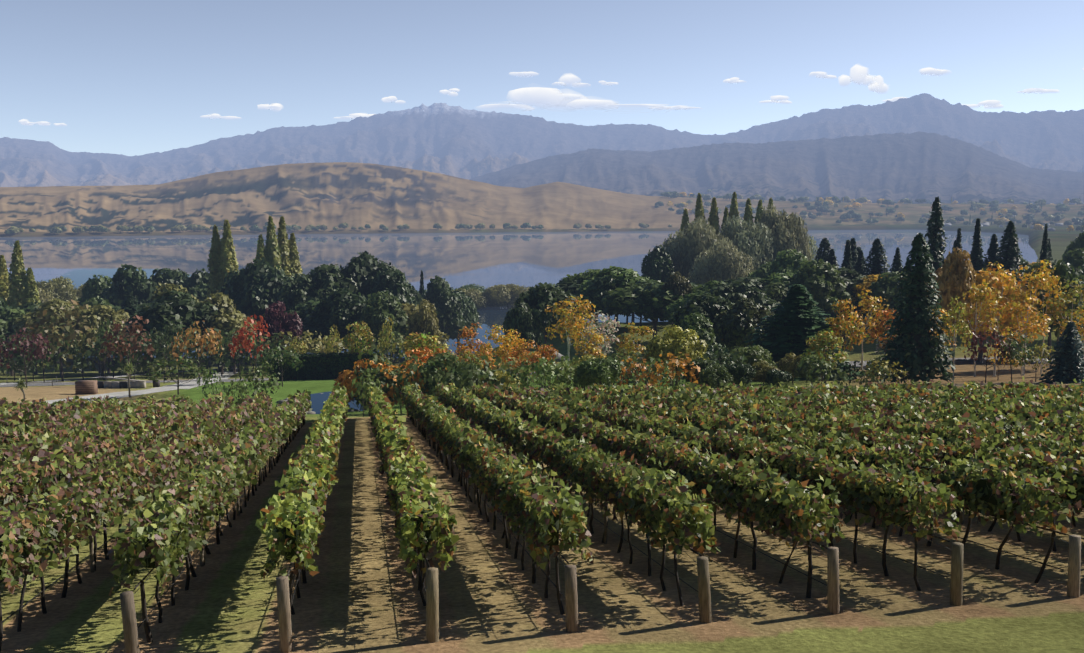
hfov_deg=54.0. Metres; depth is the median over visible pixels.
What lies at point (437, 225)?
tree
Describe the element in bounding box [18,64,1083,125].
cloud
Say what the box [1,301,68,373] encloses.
broad tree
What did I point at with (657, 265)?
broad tree
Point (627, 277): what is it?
broad tree
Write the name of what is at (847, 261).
conifer tree
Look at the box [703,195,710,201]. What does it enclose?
tree
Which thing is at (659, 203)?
tree
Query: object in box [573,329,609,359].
birch tree
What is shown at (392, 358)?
shrub
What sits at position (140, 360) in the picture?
shrub
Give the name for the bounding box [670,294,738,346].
broad tree
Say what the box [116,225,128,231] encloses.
tree
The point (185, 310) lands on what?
broad tree
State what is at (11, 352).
shrub
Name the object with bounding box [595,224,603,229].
tree
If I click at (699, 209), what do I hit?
poplar tree
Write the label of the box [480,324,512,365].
birch tree
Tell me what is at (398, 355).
shrub
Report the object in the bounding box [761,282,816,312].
broad tree
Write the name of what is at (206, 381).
shrub
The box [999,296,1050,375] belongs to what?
birch tree
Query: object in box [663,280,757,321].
broad tree
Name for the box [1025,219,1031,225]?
tree
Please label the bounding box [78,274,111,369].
broad tree
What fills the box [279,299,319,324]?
broad tree
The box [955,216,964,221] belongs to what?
tree
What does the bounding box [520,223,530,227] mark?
tree
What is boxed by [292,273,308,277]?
broad tree
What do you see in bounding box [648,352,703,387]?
shrub
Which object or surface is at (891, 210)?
tree
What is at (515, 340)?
birch tree
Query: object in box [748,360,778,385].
round tree
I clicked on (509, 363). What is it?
shrub
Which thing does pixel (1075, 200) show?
tree
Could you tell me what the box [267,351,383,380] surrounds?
hedge
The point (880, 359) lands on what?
round tree
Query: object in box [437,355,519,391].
shrub
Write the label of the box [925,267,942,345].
broad tree
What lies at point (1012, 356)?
tree
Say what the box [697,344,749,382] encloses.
shrub
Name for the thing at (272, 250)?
poplar tree
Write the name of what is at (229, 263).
poplar tree
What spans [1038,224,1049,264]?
conifer tree
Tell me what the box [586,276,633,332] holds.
broad tree
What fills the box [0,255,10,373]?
poplar tree
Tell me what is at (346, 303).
broad tree
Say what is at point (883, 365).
shrub
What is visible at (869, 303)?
birch tree
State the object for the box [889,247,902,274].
conifer tree
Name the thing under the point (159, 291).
broad tree
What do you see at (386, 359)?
autumn tree
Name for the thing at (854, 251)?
conifer tree
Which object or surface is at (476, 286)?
willow tree
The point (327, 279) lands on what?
broad tree
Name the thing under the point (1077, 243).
broad tree
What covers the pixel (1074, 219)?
tree
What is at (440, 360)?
round tree
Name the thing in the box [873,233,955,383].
conifer tree
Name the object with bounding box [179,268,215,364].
broad tree
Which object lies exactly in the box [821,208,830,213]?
tree
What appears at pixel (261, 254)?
poplar tree
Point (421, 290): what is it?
cypress tree
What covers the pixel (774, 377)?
round tree
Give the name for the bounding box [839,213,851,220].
tree
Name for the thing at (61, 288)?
willow tree
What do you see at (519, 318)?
broad tree
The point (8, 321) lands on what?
broad tree
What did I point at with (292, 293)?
broad tree
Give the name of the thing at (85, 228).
tree
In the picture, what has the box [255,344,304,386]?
tree
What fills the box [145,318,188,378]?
tree
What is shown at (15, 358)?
tree
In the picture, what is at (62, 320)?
tree
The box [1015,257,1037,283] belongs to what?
broad tree
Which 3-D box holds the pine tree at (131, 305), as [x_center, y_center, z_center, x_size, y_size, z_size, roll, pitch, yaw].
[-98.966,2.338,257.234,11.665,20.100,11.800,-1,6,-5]
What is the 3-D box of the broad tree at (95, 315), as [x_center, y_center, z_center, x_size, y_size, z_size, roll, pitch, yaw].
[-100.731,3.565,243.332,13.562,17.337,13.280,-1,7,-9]
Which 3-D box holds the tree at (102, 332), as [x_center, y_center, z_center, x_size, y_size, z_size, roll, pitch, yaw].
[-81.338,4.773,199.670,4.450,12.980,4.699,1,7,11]
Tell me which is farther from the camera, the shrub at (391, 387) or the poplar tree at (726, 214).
the poplar tree at (726, 214)
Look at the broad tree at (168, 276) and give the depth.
336.93 m
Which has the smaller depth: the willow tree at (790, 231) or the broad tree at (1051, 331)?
the broad tree at (1051, 331)
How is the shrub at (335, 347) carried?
on the terrain
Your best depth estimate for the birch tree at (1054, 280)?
141.32 m
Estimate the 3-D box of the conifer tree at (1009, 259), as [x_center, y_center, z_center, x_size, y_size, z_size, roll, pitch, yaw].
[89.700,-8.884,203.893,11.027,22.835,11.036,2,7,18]
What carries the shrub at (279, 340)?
on the terrain
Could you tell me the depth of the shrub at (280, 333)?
211.56 m
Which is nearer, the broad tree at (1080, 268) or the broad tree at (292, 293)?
the broad tree at (1080, 268)
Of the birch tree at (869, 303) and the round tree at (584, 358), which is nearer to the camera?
the round tree at (584, 358)
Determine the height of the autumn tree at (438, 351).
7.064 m
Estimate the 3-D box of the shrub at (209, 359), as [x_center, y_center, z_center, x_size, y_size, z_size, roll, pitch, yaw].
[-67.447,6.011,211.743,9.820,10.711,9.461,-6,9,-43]
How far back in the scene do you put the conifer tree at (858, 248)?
275.44 m
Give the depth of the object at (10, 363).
212.39 m
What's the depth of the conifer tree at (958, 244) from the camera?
208.10 m
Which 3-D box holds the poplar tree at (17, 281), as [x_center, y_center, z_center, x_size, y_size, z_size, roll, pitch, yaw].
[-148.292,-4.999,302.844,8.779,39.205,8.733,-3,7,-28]
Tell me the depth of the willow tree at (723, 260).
273.98 m
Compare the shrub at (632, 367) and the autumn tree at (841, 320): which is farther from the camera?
the autumn tree at (841, 320)
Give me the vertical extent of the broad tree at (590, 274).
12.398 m
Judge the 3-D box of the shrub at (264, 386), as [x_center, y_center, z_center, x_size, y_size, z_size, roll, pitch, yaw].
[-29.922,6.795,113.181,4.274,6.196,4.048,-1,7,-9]
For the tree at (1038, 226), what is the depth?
1798.00 m
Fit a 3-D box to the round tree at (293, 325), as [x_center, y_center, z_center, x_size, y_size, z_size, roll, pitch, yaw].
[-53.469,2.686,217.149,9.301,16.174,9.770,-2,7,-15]
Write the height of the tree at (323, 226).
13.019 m
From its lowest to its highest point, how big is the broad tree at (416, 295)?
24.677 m
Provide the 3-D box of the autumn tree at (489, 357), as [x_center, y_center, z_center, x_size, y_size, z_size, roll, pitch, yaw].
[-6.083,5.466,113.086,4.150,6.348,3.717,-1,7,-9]
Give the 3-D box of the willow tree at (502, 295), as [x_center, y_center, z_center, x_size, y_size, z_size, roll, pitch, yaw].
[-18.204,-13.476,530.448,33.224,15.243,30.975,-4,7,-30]
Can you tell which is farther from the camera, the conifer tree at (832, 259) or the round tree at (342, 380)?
the conifer tree at (832, 259)
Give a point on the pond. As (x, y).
(317, 400)
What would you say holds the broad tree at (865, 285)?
on the terrain
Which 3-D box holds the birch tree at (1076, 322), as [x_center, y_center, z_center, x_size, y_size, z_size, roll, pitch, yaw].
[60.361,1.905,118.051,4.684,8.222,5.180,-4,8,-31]
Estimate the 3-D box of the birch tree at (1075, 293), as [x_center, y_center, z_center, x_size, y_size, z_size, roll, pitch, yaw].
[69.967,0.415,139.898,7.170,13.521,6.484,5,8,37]
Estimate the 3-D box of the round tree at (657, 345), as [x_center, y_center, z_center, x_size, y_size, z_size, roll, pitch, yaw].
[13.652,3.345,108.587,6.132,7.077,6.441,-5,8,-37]
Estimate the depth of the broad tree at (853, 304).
212.23 m
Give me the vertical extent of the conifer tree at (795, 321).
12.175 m
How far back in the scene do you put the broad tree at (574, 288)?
226.40 m
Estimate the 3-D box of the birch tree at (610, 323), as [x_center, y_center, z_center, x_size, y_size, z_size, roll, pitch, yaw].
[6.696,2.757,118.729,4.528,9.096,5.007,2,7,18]
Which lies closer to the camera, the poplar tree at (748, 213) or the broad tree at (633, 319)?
the broad tree at (633, 319)
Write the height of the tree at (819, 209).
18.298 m
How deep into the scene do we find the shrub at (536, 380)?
99.25 m
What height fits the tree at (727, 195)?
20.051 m
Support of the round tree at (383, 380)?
on the terrain
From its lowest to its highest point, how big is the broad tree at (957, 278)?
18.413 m
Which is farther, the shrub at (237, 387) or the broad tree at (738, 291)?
the broad tree at (738, 291)
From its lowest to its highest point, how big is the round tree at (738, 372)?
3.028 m
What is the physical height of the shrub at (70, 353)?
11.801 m
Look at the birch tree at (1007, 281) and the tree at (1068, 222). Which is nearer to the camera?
the birch tree at (1007, 281)
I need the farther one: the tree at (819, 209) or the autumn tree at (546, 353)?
the tree at (819, 209)
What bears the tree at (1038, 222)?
on the terrain
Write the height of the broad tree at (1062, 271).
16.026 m
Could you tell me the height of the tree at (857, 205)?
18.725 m
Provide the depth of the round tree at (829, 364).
116.90 m
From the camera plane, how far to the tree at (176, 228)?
1845.71 m
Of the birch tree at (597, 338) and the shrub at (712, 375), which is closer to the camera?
the shrub at (712, 375)
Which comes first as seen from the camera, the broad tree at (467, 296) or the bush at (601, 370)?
the bush at (601, 370)
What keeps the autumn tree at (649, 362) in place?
on the terrain
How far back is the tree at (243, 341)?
158.35 m
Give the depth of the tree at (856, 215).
2520.70 m
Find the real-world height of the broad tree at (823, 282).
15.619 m
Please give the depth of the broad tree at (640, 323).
220.63 m
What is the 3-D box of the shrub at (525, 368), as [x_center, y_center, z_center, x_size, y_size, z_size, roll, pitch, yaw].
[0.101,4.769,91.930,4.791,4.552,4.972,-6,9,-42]
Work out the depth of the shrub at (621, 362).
100.03 m
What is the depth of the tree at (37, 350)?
161.43 m
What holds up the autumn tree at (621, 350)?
on the terrain
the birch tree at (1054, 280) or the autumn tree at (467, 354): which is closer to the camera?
the autumn tree at (467, 354)
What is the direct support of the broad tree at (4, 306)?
on the terrain
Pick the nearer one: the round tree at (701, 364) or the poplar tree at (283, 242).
the round tree at (701, 364)
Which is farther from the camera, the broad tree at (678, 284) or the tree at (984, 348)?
the broad tree at (678, 284)
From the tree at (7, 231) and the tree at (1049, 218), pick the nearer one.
the tree at (7, 231)
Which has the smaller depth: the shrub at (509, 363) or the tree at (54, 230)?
the shrub at (509, 363)
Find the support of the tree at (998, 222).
on the terrain
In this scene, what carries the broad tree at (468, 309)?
on the terrain
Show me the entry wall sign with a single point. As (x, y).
(87, 386)
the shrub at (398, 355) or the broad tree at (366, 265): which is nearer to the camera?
the shrub at (398, 355)
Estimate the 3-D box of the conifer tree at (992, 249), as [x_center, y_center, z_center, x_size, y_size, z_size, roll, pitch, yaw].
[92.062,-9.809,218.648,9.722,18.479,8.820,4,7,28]
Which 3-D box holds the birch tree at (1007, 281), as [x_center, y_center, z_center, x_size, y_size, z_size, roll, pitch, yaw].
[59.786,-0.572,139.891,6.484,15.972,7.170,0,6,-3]
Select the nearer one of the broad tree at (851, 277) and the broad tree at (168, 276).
the broad tree at (851, 277)
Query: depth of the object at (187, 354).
209.70 m
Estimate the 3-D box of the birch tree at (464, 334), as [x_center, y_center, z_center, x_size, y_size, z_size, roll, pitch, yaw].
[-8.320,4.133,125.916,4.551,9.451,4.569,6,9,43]
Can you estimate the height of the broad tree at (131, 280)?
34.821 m
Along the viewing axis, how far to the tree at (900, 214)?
2574.00 m
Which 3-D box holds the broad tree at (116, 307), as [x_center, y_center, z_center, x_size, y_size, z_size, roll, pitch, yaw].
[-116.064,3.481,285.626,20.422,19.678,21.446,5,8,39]
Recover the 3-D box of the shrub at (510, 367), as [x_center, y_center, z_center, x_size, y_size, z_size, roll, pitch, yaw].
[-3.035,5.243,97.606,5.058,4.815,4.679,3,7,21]
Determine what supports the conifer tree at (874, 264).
on the terrain
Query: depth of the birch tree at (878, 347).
104.51 m
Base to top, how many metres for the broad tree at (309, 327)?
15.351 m
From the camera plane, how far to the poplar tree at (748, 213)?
356.34 m
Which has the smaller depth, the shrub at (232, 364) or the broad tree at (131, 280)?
the shrub at (232, 364)
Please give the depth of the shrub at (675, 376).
99.73 m
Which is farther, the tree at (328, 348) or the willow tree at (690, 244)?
the willow tree at (690, 244)
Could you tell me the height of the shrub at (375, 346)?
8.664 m
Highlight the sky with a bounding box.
[0,0,1083,155]
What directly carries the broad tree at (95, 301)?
on the terrain
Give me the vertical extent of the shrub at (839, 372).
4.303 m
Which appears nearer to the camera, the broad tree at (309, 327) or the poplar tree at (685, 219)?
the broad tree at (309, 327)
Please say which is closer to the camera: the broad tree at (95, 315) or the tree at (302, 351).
the tree at (302, 351)
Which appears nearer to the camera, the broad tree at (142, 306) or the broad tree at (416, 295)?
the broad tree at (142, 306)
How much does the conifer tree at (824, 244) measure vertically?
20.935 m
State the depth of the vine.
24.57 m
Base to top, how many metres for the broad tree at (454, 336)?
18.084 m
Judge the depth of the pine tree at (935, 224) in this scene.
177.69 m
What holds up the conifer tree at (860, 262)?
on the terrain
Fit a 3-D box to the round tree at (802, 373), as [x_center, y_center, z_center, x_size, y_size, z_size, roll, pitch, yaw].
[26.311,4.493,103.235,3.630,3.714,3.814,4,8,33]
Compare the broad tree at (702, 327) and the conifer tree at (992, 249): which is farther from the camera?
the conifer tree at (992, 249)
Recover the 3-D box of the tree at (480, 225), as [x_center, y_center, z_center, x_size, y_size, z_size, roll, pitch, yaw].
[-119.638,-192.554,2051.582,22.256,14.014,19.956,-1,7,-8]
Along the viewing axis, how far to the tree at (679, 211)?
2472.29 m
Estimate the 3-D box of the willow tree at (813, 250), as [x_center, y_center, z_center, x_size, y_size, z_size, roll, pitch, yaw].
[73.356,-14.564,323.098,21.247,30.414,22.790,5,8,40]
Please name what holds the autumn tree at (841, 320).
on the terrain
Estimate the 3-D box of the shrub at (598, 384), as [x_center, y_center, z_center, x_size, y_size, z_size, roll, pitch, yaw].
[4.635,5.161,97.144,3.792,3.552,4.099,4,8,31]
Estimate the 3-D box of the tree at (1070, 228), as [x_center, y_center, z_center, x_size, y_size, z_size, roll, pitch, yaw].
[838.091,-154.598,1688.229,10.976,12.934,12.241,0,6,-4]
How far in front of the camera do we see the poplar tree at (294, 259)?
317.17 m
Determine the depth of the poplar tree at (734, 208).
356.12 m
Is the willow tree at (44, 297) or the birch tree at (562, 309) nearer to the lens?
the birch tree at (562, 309)
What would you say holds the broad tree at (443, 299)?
on the terrain
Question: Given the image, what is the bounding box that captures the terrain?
[0,93,1083,652]
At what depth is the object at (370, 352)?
98.19 m
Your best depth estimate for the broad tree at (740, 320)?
143.40 m
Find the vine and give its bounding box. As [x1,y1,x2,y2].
[0,376,1083,652]
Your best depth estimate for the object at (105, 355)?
211.38 m
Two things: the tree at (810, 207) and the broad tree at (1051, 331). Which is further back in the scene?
the tree at (810, 207)
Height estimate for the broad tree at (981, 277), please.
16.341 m
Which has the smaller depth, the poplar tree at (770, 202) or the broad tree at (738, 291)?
the broad tree at (738, 291)
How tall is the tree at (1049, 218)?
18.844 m
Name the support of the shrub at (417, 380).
on the terrain
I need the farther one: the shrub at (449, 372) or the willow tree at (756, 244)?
the willow tree at (756, 244)
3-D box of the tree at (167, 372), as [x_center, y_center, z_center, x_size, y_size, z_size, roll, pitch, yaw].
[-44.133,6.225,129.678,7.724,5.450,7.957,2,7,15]
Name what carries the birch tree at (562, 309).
on the terrain
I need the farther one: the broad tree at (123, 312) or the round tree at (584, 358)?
the broad tree at (123, 312)
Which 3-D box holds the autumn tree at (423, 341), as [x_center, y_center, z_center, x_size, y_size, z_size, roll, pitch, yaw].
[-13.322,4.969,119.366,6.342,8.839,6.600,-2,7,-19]
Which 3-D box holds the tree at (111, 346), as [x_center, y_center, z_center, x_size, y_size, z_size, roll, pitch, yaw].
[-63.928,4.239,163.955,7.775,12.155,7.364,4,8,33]
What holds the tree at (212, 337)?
on the terrain
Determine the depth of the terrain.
113.41 m
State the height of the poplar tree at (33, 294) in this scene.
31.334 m
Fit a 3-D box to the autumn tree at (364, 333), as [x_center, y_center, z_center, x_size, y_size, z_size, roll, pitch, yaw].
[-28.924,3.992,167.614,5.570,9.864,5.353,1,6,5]
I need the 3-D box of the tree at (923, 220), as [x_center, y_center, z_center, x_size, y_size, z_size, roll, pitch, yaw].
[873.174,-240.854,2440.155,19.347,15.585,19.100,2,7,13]
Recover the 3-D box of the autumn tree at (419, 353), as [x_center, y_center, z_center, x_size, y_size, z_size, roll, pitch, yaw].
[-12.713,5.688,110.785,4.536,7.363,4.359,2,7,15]
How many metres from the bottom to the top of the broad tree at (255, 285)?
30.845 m
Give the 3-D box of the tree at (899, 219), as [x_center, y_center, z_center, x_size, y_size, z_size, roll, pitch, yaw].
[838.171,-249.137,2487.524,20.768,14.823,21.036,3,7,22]
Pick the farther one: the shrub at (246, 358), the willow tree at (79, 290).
the willow tree at (79, 290)
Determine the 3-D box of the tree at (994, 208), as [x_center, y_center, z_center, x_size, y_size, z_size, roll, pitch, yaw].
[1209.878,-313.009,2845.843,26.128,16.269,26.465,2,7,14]
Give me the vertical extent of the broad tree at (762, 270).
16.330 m
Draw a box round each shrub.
[0,332,29,371]
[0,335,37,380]
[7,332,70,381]
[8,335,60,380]
[29,329,87,372]
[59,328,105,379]
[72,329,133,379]
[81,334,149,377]
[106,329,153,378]
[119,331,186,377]
[137,335,183,377]
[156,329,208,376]
[183,330,225,372]
[186,332,249,375]
[197,369,228,397]
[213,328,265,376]
[226,334,276,375]
[226,375,248,404]
[247,331,290,368]
[256,333,300,362]
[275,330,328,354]
[295,333,344,352]
[317,335,365,352]
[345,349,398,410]
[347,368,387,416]
[363,335,401,364]
[365,362,425,414]
[372,331,413,368]
[385,334,440,365]
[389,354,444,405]
[408,365,457,394]
[430,365,472,396]
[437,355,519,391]
[483,361,527,382]
[493,357,537,385]
[510,357,567,389]
[524,358,574,388]
[528,355,590,390]
[566,383,618,388]
[601,351,652,388]
[612,358,653,386]
[624,358,668,386]
[639,357,682,388]
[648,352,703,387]
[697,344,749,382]
[797,351,847,385]
[832,360,869,385]
[856,358,908,384]
[860,363,893,385]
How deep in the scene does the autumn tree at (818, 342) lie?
111.69 m
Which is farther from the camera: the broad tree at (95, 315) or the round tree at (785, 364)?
the broad tree at (95, 315)
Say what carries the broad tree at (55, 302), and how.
on the terrain
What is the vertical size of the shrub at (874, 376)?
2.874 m
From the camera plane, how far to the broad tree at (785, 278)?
219.99 m
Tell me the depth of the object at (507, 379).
94.36 m
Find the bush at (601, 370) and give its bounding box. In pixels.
[573,357,621,389]
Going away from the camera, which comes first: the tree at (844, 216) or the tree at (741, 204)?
the tree at (844, 216)
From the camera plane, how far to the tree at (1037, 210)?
2810.42 m
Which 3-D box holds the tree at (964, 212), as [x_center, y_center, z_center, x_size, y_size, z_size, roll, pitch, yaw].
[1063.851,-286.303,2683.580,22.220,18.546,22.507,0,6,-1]
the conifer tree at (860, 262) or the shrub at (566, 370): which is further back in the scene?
the conifer tree at (860, 262)
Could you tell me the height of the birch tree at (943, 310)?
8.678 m
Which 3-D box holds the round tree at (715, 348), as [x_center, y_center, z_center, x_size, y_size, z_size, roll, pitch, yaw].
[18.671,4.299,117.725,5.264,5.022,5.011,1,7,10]
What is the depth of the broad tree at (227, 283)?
288.25 m
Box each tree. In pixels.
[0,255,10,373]
[0,297,26,347]
[0,309,28,375]
[0,327,50,387]
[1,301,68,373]
[4,229,13,233]
[6,240,27,373]
[8,226,19,233]
[12,298,97,376]
[14,378,27,400]
[17,287,54,302]
[20,299,97,380]
[22,267,46,367]
[36,276,79,305]
[48,227,60,234]
[65,305,126,375]
[73,227,83,232]
[73,284,85,297]
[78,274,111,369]
[80,297,109,372]
[82,226,89,231]
[89,226,97,230]
[89,303,120,372]
[92,309,129,374]
[93,317,119,378]
[96,227,107,233]
[99,315,154,378]
[100,264,158,307]
[112,295,143,374]
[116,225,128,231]
[120,362,134,397]
[122,290,224,375]
[124,304,147,372]
[138,283,198,373]
[144,353,217,394]
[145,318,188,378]
[147,268,189,366]
[167,321,222,382]
[170,226,180,231]
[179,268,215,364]
[186,224,197,230]
[189,292,255,373]
[206,224,228,364]
[216,311,257,372]
[217,219,241,368]
[220,270,240,364]
[224,258,288,367]
[228,314,269,378]
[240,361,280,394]
[255,234,267,360]
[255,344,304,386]
[256,301,302,350]
[265,215,282,269]
[275,277,322,312]
[277,216,294,276]
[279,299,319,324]
[285,336,306,354]
[289,233,302,353]
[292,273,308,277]
[297,264,366,301]
[300,307,376,351]
[310,287,366,351]
[320,224,327,229]
[324,326,340,352]
[333,359,401,416]
[338,222,348,227]
[340,251,399,296]
[341,321,374,353]
[352,290,408,347]
[353,366,412,410]
[365,267,416,305]
[373,356,395,370]
[375,303,449,347]
[377,317,394,357]
[398,332,449,371]
[400,347,434,380]
[407,299,441,347]
[408,286,423,361]
[417,351,480,395]
[419,270,424,296]
[421,275,464,335]
[431,348,454,406]
[433,223,442,229]
[440,293,476,354]
[443,318,476,348]
[451,284,492,306]
[452,288,488,309]
[452,289,479,354]
[452,341,469,361]
[454,322,492,363]
[456,224,464,228]
[458,349,484,380]
[474,223,484,228]
[474,349,500,370]
[480,283,529,308]
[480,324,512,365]
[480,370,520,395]
[495,329,527,366]
[500,350,529,375]
[502,300,541,361]
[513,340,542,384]
[514,282,578,364]
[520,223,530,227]
[524,278,592,312]
[530,344,557,386]
[544,296,594,364]
[556,269,601,321]
[566,355,594,389]
[567,294,599,352]
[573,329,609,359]
[574,266,652,328]
[581,311,620,356]
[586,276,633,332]
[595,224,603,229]
[602,280,678,336]
[610,347,634,384]
[614,322,655,383]
[631,311,634,322]
[636,351,669,385]
[639,276,661,326]
[641,244,674,321]
[644,325,708,387]
[655,201,663,205]
[659,271,692,321]
[662,216,729,280]
[663,192,671,197]
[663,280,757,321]
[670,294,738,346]
[676,209,683,213]
[679,208,688,236]
[679,312,718,352]
[682,358,720,388]
[687,238,754,285]
[690,282,702,287]
[694,193,705,223]
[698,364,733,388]
[701,343,730,365]
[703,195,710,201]
[704,281,779,314]
[708,197,719,234]
[711,297,773,349]
[719,215,777,270]
[720,207,728,231]
[722,193,732,200]
[723,277,768,290]
[725,363,756,387]
[729,192,739,222]
[729,345,776,371]
[738,202,745,208]
[743,198,753,228]
[743,284,865,380]
[748,261,771,279]
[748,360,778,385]
[754,199,762,223]
[756,203,811,261]
[761,249,807,278]
[761,272,794,284]
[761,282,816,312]
[765,369,792,388]
[767,197,774,217]
[775,353,802,382]
[787,258,852,314]
[794,354,830,387]
[800,331,847,382]
[806,236,817,260]
[807,205,815,209]
[814,354,836,381]
[815,238,830,317]
[816,207,823,211]
[818,249,839,317]
[821,200,834,204]
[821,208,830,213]
[821,299,865,354]
[826,240,865,318]
[836,238,857,315]
[836,267,867,312]
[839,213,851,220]
[843,299,884,323]
[844,274,881,320]
[846,288,888,378]
[852,202,861,208]
[852,213,861,218]
[854,250,865,272]
[855,197,867,201]
[856,247,867,316]
[857,238,890,317]
[858,271,908,318]
[866,219,878,223]
[866,355,886,374]
[870,308,901,374]
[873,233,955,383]
[875,332,905,382]
[882,199,894,205]
[885,208,895,213]
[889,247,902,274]
[896,217,904,221]
[897,212,904,218]
[919,218,926,222]
[923,197,946,274]
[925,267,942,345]
[929,248,981,370]
[930,308,956,370]
[939,296,972,381]
[940,205,953,211]
[945,218,955,224]
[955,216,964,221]
[955,228,962,252]
[955,279,1003,376]
[957,270,1035,360]
[960,209,967,214]
[963,325,1014,382]
[969,218,984,274]
[969,261,1023,375]
[983,234,999,271]
[987,344,1018,379]
[989,207,998,210]
[992,220,1032,334]
[994,219,1004,225]
[996,209,1007,213]
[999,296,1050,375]
[999,334,1034,382]
[1005,265,1049,375]
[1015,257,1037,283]
[1016,342,1057,381]
[1021,259,1062,373]
[1021,259,1083,359]
[1023,214,1034,219]
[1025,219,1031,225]
[1027,208,1040,213]
[1032,220,1043,225]
[1033,224,1043,230]
[1035,261,1082,353]
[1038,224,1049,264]
[1038,321,1083,383]
[1044,278,1083,336]
[1045,215,1054,220]
[1045,299,1083,354]
[1048,239,1052,262]
[1053,215,1060,221]
[1057,206,1070,211]
[1060,307,1083,358]
[1062,232,1083,263]
[1063,220,1071,224]
[1063,248,1083,269]
[1066,225,1073,232]
[1069,198,1081,204]
[1071,217,1083,222]
[1074,220,1081,224]
[1077,266,1083,274]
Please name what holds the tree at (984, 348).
on the terrain
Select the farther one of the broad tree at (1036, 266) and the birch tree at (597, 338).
the broad tree at (1036, 266)
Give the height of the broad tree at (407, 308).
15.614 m
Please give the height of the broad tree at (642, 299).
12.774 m
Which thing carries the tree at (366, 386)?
on the terrain
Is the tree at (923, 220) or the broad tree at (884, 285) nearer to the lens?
the broad tree at (884, 285)
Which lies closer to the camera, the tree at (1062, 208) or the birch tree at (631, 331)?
the birch tree at (631, 331)
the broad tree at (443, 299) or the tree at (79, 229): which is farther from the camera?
the tree at (79, 229)
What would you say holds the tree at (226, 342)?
on the terrain
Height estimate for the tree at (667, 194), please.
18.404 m
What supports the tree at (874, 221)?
on the terrain
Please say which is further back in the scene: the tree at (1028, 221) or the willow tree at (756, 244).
the tree at (1028, 221)
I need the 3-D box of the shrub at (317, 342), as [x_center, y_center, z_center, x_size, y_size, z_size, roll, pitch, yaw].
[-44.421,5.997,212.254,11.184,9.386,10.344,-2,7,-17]
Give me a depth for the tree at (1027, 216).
2572.68 m
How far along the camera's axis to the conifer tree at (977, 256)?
202.93 m
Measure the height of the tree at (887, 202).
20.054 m
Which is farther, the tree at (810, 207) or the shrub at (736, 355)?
the tree at (810, 207)
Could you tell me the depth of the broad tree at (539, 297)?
188.13 m
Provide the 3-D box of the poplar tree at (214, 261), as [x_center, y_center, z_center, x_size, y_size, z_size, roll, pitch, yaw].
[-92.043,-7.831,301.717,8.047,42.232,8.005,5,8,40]
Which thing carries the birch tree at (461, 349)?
on the terrain
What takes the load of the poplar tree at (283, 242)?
on the terrain
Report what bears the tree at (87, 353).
on the terrain
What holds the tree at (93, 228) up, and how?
on the terrain
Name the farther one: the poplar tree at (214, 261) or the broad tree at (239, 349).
the poplar tree at (214, 261)
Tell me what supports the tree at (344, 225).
on the terrain
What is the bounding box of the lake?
[0,230,1037,357]
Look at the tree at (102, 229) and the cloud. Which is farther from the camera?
the cloud
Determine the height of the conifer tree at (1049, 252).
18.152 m
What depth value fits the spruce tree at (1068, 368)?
100.55 m
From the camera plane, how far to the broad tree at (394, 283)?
261.22 m
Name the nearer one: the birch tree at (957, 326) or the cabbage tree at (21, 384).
the birch tree at (957, 326)
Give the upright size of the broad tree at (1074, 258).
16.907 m
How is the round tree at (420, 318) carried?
on the terrain
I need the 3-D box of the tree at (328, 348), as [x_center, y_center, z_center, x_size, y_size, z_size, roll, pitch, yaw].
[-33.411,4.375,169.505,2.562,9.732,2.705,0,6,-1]
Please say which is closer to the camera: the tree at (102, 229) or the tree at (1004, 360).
the tree at (1004, 360)
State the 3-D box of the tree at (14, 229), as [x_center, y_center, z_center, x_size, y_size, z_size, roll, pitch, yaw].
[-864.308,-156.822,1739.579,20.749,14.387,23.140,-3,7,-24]
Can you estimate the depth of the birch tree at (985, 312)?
134.15 m
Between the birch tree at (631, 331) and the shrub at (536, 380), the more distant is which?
the birch tree at (631, 331)
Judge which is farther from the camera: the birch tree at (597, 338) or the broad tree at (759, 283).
the broad tree at (759, 283)
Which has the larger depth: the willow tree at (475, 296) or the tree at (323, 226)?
the tree at (323, 226)
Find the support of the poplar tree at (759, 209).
on the terrain
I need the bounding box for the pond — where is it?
[309,391,362,413]
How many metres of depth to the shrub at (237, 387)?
105.92 m
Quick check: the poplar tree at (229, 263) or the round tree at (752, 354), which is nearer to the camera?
the round tree at (752, 354)
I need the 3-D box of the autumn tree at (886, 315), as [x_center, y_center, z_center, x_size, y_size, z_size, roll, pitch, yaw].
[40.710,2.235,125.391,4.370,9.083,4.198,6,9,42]
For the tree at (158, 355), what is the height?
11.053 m
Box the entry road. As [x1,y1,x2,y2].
[0,356,1082,405]
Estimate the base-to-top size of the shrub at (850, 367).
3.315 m
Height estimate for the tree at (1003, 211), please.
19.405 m
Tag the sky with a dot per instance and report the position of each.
(124, 77)
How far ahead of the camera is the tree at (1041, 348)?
103.86 m
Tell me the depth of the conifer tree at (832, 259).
245.88 m
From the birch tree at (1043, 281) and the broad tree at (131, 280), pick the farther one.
the broad tree at (131, 280)
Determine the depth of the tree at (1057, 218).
2477.62 m
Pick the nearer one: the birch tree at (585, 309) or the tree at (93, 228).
the birch tree at (585, 309)

